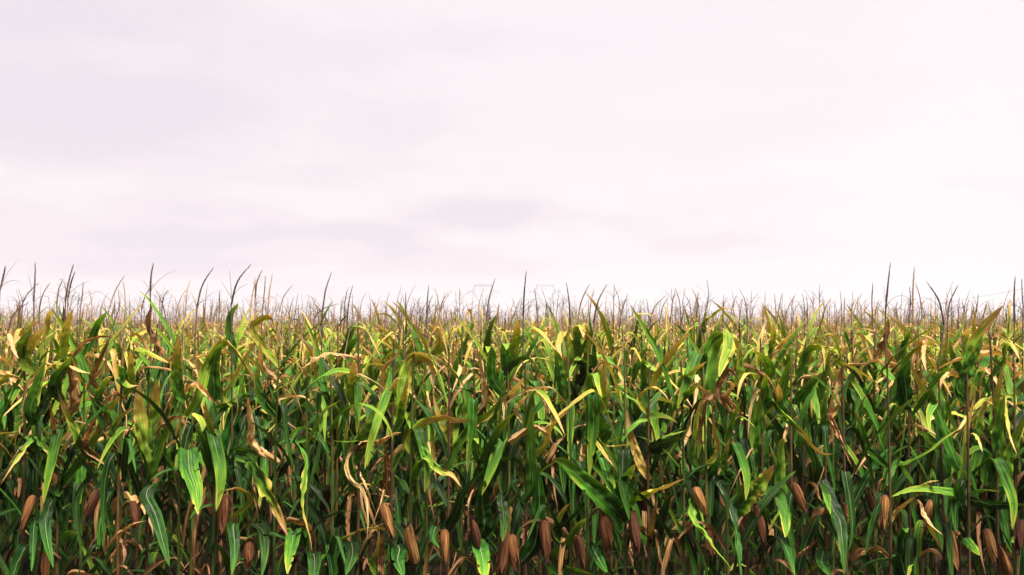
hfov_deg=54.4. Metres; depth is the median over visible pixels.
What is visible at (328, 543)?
corn plant
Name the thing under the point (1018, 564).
corn plant
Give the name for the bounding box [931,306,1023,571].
corn plant
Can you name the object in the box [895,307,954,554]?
corn plant
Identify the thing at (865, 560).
corn plant
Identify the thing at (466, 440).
corn plant
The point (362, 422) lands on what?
corn plant
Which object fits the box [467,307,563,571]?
corn plant
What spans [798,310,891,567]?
corn plant
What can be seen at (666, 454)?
corn plant
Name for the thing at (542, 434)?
corn plant
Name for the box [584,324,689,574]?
corn plant
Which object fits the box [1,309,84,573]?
corn plant
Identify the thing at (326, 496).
corn plant
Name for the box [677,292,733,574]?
corn plant
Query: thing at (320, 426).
corn plant
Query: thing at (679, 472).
corn plant
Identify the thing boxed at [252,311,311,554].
corn plant
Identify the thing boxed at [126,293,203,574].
corn plant
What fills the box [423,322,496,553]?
corn plant
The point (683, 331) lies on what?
corn plant
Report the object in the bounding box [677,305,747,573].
corn plant
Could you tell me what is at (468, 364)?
corn plant
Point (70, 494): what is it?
corn plant
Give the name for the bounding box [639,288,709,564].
corn plant
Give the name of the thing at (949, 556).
corn plant
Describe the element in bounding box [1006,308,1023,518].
corn plant
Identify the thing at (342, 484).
corn plant
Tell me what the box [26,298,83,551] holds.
corn plant
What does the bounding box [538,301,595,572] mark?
corn plant
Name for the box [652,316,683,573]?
corn plant
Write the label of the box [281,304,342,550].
corn plant
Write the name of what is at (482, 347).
corn plant
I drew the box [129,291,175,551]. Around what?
corn plant
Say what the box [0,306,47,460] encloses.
corn plant
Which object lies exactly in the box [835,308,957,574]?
corn plant
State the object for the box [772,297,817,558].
corn plant
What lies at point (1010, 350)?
corn plant
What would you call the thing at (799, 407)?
corn plant
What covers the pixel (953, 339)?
corn plant
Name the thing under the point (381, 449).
corn plant
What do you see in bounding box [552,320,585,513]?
corn plant
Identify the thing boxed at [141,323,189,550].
corn plant
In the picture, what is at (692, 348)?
corn plant
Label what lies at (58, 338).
corn plant
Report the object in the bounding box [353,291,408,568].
corn plant
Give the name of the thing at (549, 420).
corn plant
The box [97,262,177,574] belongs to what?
corn plant
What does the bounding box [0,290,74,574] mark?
corn plant
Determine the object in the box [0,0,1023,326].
sky
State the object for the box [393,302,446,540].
corn plant
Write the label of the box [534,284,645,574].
corn plant
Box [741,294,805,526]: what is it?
corn plant
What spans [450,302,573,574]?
corn plant
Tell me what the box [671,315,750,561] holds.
corn plant
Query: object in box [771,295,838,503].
corn plant
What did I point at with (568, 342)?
corn plant
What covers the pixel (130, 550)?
corn plant
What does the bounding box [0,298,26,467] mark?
corn plant
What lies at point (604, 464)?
corn plant
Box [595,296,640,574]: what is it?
corn plant
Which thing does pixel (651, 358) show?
corn plant
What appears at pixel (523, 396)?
corn plant
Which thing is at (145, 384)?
corn plant
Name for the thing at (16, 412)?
corn plant
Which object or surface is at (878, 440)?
corn plant
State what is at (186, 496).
corn plant
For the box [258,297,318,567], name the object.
corn plant
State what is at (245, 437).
corn plant
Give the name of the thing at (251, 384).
corn plant
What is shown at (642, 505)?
corn plant
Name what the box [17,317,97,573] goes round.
corn plant
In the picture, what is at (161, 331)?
corn plant
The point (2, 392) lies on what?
corn plant
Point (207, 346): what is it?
corn plant
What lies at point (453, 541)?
corn plant
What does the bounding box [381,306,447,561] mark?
corn plant
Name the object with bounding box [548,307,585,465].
corn plant
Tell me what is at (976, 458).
corn plant
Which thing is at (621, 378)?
corn plant
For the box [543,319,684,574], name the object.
corn plant
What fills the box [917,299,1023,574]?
corn plant
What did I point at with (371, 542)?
corn plant
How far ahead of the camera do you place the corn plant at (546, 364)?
9.36 m
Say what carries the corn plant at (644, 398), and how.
on the ground
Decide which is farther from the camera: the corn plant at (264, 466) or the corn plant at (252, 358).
the corn plant at (252, 358)
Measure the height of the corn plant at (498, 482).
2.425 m
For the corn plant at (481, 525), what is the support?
on the ground
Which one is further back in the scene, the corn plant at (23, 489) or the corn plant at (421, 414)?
the corn plant at (421, 414)
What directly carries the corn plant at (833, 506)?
on the ground
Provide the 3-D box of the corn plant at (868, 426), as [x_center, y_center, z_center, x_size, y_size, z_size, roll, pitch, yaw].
[2.439,1.238,7.017,0.760,2.317,0.519,-1,-2,0]
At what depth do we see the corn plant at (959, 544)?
8.52 m
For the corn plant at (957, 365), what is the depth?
6.27 m
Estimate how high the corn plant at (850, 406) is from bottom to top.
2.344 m
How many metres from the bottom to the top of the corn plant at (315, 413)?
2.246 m
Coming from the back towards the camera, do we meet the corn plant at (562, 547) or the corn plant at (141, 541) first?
the corn plant at (141, 541)
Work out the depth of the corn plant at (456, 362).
7.00 m
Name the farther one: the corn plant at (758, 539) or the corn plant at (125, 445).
the corn plant at (758, 539)
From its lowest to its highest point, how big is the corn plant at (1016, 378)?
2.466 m
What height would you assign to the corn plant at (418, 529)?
2.196 m
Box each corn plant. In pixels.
[0,264,131,574]
[0,265,60,553]
[0,287,40,569]
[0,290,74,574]
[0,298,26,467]
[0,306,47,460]
[0,312,67,555]
[0,312,69,574]
[1,272,100,574]
[1,296,61,565]
[1,301,67,574]
[1,304,49,534]
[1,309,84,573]
[2,264,57,574]
[2,279,85,574]
[5,289,83,574]
[7,297,143,574]
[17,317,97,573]
[18,283,57,570]
[23,289,143,574]
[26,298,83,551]
[33,312,78,574]
[34,292,144,573]
[39,304,117,574]
[42,283,109,568]
[42,300,163,574]
[42,305,153,567]
[46,314,111,571]
[50,307,91,573]
[58,292,110,547]
[60,293,193,574]
[69,356,111,552]
[71,322,133,536]
[73,275,145,574]
[74,287,179,574]
[76,282,160,565]
[81,296,154,548]
[82,306,169,574]
[84,306,160,574]
[91,308,185,554]
[96,310,136,567]
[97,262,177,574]
[122,289,197,574]
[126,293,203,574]
[127,285,160,573]
[127,304,204,574]
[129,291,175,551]
[131,291,256,574]
[134,295,201,552]
[139,296,240,574]
[141,267,253,574]
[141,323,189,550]
[142,280,239,574]
[143,306,205,551]
[144,286,197,446]
[146,292,197,573]
[151,300,287,574]
[159,297,208,574]
[161,298,273,574]
[175,305,243,574]
[181,309,251,574]
[181,309,260,556]
[183,303,293,574]
[184,294,230,387]
[185,301,269,574]
[188,302,257,476]
[197,310,302,572]
[204,273,336,574]
[205,264,287,574]
[206,271,321,574]
[214,280,280,574]
[228,294,292,567]
[237,275,301,574]
[237,315,269,465]
[238,316,333,565]
[239,272,381,574]
[240,314,315,574]
[241,316,398,574]
[242,320,266,551]
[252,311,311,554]
[255,297,327,518]
[255,316,335,574]
[256,307,329,574]
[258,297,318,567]
[260,286,291,528]
[272,306,330,574]
[272,314,392,574]
[272,327,367,574]
[276,297,382,560]
[278,296,391,574]
[279,298,362,545]
[280,322,351,511]
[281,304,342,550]
[285,303,340,473]
[287,285,387,574]
[287,312,388,570]
[292,311,368,574]
[303,306,388,574]
[312,289,366,543]
[313,296,400,574]
[314,316,395,574]
[316,325,410,541]
[322,285,436,574]
[332,303,394,574]
[342,322,365,514]
[352,334,389,553]
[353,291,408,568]
[359,320,473,568]
[360,290,457,574]
[362,297,444,574]
[362,314,442,549]
[363,296,400,552]
[367,292,446,574]
[374,300,445,574]
[374,303,472,574]
[379,289,502,569]
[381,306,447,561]
[384,286,469,574]
[388,304,450,483]
[389,295,455,541]
[392,298,510,574]
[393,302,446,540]
[398,290,502,574]
[399,296,490,574]
[406,292,451,553]
[416,309,495,574]
[420,297,494,574]
[422,325,470,574]
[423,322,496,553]
[427,287,469,550]
[428,289,527,574]
[429,321,562,574]
[432,310,501,557]
[436,280,502,574]
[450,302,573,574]
[450,309,520,477]
[451,311,472,569]
[454,312,496,511]
[455,321,557,574]
[462,299,499,574]
[464,318,549,546]
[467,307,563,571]
[469,318,531,531]
[476,270,575,574]
[478,301,555,574]
[482,324,550,572]
[482,327,552,574]
[487,323,585,574]
[491,317,620,574]
[492,318,544,544]
[492,320,554,573]
[499,282,627,571]
[501,310,623,574]
[508,288,557,574]
[518,319,612,529]
[528,304,599,568]
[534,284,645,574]
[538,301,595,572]
[538,302,559,508]
[539,290,620,554]
[540,304,611,477]
[540,311,585,556]
[542,311,579,516]
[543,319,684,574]
[545,306,603,567]
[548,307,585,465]
[552,285,646,574]
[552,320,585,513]
[556,302,639,573]
[571,301,639,554]
[579,298,690,574]
[579,303,686,574]
[581,320,622,499]
[582,287,722,574]
[582,293,658,574]
[584,317,637,574]
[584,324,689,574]
[585,313,665,572]
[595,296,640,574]
[595,306,733,574]
[603,330,687,516]
[605,307,667,574]
[608,298,688,540]
[612,310,689,569]
[621,296,683,548]
[629,298,685,509]
[635,305,701,574]
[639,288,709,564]
[643,300,689,520]
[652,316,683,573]
[656,291,705,554]
[656,291,755,574]
[657,292,733,573]
[661,290,747,574]
[662,318,754,568]
[664,302,796,574]
[664,314,748,574]
[670,283,733,574]
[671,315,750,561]
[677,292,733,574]
[677,302,750,573]
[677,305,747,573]
[684,311,745,553]
[689,316,795,574]
[702,308,809,574]
[707,295,752,554]
[711,289,786,506]
[722,297,822,574]
[725,298,768,536]
[725,327,780,574]
[728,311,778,553]
[728,317,798,573]
[729,308,795,574]
[731,307,761,553]
[740,302,813,544]
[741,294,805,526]
[745,306,789,553]
[750,293,793,573]
[753,310,831,574]
[755,300,867,574]
[763,308,856,548]
[765,302,871,574]
[766,301,855,574]
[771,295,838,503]
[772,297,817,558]
[772,315,829,574]
[774,322,830,574]
[775,326,879,574]
[776,317,878,574]
[785,323,856,574]
[788,293,838,553]
[788,299,916,574]
[792,325,937,574]
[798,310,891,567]
[806,303,880,574]
[812,301,917,570]
[817,292,872,572]
[824,299,876,554]
[827,303,930,574]
[830,294,898,562]
[834,284,932,574]
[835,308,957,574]
[836,311,959,574]
[836,317,934,574]
[837,262,923,574]
[838,304,922,574]
[843,308,914,554]
[845,299,891,546]
[854,307,937,531]
[855,299,931,574]
[857,305,950,574]
[860,310,927,566]
[870,335,961,574]
[875,319,928,557]
[876,283,965,574]
[881,286,920,509]
[881,286,1002,574]
[892,266,957,574]
[893,281,980,574]
[893,306,1023,574]
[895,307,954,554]
[897,300,926,441]
[897,324,960,574]
[911,280,987,574]
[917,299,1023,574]
[920,319,1020,574]
[921,303,984,560]
[921,331,961,516]
[923,301,1005,574]
[928,301,1017,574]
[929,278,1023,574]
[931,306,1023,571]
[932,306,1023,568]
[934,289,1023,574]
[934,303,1023,574]
[946,300,1002,553]
[948,305,1023,554]
[949,324,1008,574]
[951,293,992,453]
[951,312,1016,538]
[956,318,985,572]
[961,303,991,553]
[977,306,1018,525]
[983,278,1023,510]
[995,336,1018,365]
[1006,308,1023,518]
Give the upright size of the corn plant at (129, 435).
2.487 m
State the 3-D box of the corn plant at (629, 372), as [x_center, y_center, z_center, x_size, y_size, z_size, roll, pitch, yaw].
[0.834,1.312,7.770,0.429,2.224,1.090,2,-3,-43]
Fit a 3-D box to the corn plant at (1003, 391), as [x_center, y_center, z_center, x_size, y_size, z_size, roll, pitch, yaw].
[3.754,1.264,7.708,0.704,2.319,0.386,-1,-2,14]
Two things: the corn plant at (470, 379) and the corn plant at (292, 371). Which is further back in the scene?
the corn plant at (292, 371)
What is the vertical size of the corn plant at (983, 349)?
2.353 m
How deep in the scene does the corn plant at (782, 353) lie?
7.07 m
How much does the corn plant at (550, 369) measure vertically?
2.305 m
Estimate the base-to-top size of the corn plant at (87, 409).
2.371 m
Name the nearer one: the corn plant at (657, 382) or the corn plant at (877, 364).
the corn plant at (877, 364)
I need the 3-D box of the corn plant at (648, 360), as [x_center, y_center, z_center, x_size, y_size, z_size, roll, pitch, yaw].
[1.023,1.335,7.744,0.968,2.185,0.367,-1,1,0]
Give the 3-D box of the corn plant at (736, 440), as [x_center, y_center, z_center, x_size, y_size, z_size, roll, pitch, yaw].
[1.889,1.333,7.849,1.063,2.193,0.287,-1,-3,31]
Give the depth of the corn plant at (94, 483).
8.57 m
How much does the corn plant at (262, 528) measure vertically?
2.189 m
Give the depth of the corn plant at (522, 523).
9.27 m
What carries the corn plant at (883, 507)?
on the ground
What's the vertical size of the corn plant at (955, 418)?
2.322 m
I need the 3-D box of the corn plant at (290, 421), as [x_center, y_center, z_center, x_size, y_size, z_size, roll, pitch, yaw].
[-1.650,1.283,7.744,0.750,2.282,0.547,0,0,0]
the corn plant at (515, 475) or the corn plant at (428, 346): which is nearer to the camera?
the corn plant at (515, 475)
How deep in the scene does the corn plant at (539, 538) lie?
5.56 m
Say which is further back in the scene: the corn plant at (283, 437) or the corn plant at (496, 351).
the corn plant at (496, 351)
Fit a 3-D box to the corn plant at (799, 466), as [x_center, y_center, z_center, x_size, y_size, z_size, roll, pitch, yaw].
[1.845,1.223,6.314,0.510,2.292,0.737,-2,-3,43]
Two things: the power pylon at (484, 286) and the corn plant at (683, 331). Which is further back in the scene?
the power pylon at (484, 286)
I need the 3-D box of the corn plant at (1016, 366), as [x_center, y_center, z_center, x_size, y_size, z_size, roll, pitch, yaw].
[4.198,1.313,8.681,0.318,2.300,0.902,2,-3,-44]
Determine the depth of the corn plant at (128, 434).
8.56 m
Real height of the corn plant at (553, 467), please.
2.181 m
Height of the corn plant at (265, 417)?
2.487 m
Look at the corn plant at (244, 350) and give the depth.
7.08 m
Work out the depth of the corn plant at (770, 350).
6.29 m
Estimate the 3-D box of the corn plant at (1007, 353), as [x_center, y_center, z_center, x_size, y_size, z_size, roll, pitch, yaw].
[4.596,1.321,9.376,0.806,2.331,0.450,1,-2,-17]
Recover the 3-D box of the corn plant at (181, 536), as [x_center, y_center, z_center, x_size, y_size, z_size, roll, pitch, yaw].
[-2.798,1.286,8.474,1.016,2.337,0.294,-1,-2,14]
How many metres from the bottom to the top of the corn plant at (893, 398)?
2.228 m
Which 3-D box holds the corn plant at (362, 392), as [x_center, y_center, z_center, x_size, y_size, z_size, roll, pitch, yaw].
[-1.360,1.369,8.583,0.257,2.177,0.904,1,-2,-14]
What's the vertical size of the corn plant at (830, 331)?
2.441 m
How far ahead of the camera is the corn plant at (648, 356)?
9.40 m
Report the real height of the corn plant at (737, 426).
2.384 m
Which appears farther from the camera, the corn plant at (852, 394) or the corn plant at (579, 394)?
the corn plant at (579, 394)
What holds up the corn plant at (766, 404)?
on the ground
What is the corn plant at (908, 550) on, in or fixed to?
on the ground
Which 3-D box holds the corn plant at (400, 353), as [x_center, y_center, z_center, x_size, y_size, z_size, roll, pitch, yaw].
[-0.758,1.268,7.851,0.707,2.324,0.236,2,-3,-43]
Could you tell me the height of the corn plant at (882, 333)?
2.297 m
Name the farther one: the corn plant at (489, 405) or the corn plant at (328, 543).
the corn plant at (489, 405)
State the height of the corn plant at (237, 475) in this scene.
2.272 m
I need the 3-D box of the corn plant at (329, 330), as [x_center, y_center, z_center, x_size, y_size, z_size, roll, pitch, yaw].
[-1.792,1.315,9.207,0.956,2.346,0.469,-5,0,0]
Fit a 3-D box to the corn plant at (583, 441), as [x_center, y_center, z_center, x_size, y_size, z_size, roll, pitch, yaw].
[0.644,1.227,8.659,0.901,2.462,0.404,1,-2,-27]
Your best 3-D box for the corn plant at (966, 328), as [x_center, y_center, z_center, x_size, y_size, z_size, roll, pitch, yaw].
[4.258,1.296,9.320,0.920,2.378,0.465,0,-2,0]
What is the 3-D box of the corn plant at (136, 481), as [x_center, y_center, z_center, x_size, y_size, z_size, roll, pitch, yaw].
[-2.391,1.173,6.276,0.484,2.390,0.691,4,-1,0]
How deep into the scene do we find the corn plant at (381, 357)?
7.79 m
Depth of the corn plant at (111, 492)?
6.22 m
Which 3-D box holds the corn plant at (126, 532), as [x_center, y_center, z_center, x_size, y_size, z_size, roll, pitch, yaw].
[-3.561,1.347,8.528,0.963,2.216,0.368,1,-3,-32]
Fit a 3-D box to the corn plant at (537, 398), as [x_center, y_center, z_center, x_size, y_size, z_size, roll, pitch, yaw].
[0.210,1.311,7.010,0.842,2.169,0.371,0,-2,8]
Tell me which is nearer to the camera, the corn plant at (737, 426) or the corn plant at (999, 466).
the corn plant at (999, 466)
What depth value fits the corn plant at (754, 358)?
7.79 m
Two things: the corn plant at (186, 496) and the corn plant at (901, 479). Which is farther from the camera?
the corn plant at (186, 496)
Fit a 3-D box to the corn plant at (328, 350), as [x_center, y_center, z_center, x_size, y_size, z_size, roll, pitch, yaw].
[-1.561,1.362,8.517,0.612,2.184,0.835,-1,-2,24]
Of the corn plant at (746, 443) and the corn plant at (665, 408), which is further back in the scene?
the corn plant at (665, 408)
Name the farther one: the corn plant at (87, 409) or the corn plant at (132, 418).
the corn plant at (132, 418)
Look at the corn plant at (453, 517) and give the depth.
5.61 m
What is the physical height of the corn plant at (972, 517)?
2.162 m
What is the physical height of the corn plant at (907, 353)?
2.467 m
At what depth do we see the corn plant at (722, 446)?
7.71 m
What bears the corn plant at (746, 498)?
on the ground
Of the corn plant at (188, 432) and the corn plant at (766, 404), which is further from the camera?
the corn plant at (188, 432)
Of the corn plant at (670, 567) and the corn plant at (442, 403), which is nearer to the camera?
the corn plant at (670, 567)
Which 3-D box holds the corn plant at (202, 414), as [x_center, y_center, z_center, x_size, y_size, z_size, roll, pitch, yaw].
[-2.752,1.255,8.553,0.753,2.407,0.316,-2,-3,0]
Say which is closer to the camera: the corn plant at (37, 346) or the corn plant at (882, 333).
the corn plant at (37, 346)
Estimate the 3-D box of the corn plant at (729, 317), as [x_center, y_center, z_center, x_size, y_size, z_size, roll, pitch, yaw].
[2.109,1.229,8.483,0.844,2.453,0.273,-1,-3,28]
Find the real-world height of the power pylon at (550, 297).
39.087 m
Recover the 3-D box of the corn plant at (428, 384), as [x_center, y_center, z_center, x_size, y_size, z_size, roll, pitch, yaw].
[-0.536,1.204,7.004,0.867,2.386,0.434,-1,-2,25]
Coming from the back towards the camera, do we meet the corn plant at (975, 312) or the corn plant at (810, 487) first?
the corn plant at (975, 312)
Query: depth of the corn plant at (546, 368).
7.80 m
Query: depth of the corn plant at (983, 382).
6.98 m
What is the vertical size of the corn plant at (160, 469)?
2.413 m
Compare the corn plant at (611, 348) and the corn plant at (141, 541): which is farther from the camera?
the corn plant at (141, 541)
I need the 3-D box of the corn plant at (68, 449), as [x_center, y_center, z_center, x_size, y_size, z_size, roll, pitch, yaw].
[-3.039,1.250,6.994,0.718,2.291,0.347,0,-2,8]
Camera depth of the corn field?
12.30 m
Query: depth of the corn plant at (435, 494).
9.31 m
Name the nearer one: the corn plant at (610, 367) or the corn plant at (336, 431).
the corn plant at (336, 431)
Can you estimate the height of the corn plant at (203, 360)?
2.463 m
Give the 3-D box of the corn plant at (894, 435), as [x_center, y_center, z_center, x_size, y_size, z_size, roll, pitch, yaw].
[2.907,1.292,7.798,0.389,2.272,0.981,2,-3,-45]
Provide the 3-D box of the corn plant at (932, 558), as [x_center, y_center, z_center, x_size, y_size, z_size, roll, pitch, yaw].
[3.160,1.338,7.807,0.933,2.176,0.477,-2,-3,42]
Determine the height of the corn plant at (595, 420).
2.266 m
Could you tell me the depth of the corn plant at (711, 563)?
7.00 m
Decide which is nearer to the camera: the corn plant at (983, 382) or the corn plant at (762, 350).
the corn plant at (983, 382)
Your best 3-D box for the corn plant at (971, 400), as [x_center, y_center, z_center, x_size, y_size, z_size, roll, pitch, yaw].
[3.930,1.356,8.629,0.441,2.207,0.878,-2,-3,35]
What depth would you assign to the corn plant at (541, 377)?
8.59 m
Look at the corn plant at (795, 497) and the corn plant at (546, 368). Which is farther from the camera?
the corn plant at (546, 368)
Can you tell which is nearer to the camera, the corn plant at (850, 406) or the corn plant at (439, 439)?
the corn plant at (850, 406)
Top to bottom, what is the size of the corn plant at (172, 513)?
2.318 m
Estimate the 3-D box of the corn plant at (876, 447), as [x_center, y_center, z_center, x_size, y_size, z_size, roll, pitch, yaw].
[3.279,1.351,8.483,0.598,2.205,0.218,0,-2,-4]
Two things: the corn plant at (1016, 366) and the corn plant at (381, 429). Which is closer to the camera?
the corn plant at (381, 429)
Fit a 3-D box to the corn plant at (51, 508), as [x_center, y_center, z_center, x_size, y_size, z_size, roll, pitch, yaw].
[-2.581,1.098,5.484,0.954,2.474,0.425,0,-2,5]
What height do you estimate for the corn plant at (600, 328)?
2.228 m
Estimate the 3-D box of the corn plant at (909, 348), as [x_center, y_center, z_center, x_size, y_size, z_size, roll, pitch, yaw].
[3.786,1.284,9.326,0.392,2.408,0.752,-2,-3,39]
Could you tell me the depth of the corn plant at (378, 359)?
7.86 m
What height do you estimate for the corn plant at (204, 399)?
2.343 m
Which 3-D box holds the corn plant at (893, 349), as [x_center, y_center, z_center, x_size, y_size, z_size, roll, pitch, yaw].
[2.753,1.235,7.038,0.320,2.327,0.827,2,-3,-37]
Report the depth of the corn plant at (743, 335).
9.35 m
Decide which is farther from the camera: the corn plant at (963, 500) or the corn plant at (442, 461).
the corn plant at (442, 461)
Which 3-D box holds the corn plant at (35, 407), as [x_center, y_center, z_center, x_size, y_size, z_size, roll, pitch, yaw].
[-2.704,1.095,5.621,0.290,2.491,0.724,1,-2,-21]
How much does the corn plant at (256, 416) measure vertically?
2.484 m
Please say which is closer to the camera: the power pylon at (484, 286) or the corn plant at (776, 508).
the corn plant at (776, 508)
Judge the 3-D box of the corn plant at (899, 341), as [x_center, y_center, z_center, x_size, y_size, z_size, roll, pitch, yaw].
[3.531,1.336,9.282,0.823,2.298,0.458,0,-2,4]
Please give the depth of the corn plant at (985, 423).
7.04 m
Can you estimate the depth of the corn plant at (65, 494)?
6.31 m
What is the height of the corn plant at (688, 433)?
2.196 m
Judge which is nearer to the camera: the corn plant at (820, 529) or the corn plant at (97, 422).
the corn plant at (97, 422)
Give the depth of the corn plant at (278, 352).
8.53 m
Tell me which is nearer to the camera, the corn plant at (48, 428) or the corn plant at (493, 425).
the corn plant at (48, 428)
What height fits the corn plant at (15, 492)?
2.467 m
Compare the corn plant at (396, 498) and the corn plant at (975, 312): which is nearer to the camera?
the corn plant at (396, 498)
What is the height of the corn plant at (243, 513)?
2.278 m
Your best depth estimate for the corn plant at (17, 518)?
5.62 m
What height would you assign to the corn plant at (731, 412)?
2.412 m
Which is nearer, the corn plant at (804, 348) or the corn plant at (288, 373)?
the corn plant at (288, 373)
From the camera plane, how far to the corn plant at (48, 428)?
7.08 m
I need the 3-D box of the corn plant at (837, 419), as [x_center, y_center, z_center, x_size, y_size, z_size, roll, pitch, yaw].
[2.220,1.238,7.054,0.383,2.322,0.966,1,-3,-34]
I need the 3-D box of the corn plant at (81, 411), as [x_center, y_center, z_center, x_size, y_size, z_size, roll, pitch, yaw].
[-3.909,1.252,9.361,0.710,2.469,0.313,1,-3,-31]
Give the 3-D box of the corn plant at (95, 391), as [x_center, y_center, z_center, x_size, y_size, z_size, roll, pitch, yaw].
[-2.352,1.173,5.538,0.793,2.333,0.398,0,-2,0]
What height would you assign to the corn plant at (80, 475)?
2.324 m
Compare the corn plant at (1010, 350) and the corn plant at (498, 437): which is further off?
the corn plant at (1010, 350)
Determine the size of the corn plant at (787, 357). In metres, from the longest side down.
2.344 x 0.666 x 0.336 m
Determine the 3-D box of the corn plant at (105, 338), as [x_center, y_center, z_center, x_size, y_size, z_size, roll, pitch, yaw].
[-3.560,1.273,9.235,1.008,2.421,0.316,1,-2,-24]
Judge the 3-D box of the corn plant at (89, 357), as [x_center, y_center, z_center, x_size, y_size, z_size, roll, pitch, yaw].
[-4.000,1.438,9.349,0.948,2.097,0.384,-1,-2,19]
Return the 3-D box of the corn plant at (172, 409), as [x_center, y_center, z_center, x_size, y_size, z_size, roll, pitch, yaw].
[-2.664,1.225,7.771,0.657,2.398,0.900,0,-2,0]
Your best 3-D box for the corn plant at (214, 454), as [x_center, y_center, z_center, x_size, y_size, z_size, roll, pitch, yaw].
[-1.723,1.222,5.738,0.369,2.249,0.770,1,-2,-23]
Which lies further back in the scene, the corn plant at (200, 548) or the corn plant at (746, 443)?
the corn plant at (200, 548)
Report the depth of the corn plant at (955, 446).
6.95 m
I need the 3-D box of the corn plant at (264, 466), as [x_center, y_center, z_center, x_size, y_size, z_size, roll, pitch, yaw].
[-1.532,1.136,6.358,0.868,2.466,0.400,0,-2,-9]
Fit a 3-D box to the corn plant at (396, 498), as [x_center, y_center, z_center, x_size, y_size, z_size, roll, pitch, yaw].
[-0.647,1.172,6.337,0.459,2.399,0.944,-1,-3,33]
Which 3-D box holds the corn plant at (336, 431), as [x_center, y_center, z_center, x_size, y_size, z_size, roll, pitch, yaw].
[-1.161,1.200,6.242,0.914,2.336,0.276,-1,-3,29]
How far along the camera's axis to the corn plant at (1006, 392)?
7.78 m
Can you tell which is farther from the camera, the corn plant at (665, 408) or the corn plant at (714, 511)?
the corn plant at (665, 408)
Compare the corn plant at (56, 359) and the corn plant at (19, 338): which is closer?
the corn plant at (56, 359)
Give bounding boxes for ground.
[2,327,1013,574]
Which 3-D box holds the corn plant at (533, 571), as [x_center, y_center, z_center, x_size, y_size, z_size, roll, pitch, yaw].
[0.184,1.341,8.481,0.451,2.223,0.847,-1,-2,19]
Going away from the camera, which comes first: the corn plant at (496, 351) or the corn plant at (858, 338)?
the corn plant at (496, 351)
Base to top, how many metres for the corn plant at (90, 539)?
2.338 m
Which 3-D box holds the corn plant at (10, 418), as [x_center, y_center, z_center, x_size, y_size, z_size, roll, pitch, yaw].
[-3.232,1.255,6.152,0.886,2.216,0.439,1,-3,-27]
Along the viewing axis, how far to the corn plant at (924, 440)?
7.10 m
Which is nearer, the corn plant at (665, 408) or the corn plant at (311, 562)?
the corn plant at (311, 562)
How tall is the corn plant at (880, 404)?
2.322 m
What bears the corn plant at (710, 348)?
on the ground
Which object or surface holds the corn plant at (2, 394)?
on the ground
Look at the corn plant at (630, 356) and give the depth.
8.46 m
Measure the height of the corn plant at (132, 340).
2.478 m
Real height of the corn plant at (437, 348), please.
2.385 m
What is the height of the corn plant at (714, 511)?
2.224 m
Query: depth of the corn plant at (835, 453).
6.26 m
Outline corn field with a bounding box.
[0,284,1023,574]
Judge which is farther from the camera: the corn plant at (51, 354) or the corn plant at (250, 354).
the corn plant at (51, 354)
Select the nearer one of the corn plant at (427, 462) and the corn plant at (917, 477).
the corn plant at (427, 462)
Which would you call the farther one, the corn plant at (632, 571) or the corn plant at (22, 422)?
the corn plant at (22, 422)
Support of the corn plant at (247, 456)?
on the ground
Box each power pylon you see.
[471,284,498,319]
[529,284,560,315]
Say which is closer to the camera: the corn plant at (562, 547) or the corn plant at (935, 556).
the corn plant at (562, 547)
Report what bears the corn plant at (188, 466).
on the ground
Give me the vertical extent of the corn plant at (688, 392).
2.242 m
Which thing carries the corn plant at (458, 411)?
on the ground
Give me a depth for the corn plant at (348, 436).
6.17 m
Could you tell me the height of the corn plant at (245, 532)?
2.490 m
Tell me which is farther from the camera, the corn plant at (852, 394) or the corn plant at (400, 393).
the corn plant at (852, 394)
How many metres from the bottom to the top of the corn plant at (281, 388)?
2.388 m
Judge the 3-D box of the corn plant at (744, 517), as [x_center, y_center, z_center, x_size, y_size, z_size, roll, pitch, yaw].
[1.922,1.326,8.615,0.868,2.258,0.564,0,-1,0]
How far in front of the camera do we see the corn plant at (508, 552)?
5.58 m
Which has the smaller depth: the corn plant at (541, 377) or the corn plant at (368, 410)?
the corn plant at (368, 410)
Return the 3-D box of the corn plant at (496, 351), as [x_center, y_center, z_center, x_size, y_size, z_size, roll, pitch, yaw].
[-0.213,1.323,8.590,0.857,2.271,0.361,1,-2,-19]
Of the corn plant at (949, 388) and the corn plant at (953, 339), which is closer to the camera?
the corn plant at (953, 339)
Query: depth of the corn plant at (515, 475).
7.04 m
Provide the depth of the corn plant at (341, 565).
7.07 m
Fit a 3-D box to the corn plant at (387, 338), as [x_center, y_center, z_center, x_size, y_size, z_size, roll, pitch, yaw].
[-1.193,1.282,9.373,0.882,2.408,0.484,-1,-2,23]
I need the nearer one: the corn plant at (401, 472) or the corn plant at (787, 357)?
the corn plant at (401, 472)
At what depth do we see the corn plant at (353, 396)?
5.53 m
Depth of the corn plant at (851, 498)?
5.52 m
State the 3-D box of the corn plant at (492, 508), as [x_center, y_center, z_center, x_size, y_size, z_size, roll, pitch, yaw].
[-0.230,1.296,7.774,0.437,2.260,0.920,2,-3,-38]
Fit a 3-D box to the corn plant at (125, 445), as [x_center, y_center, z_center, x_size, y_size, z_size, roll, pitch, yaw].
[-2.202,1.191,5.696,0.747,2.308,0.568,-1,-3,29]
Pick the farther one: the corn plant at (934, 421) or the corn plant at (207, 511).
the corn plant at (934, 421)

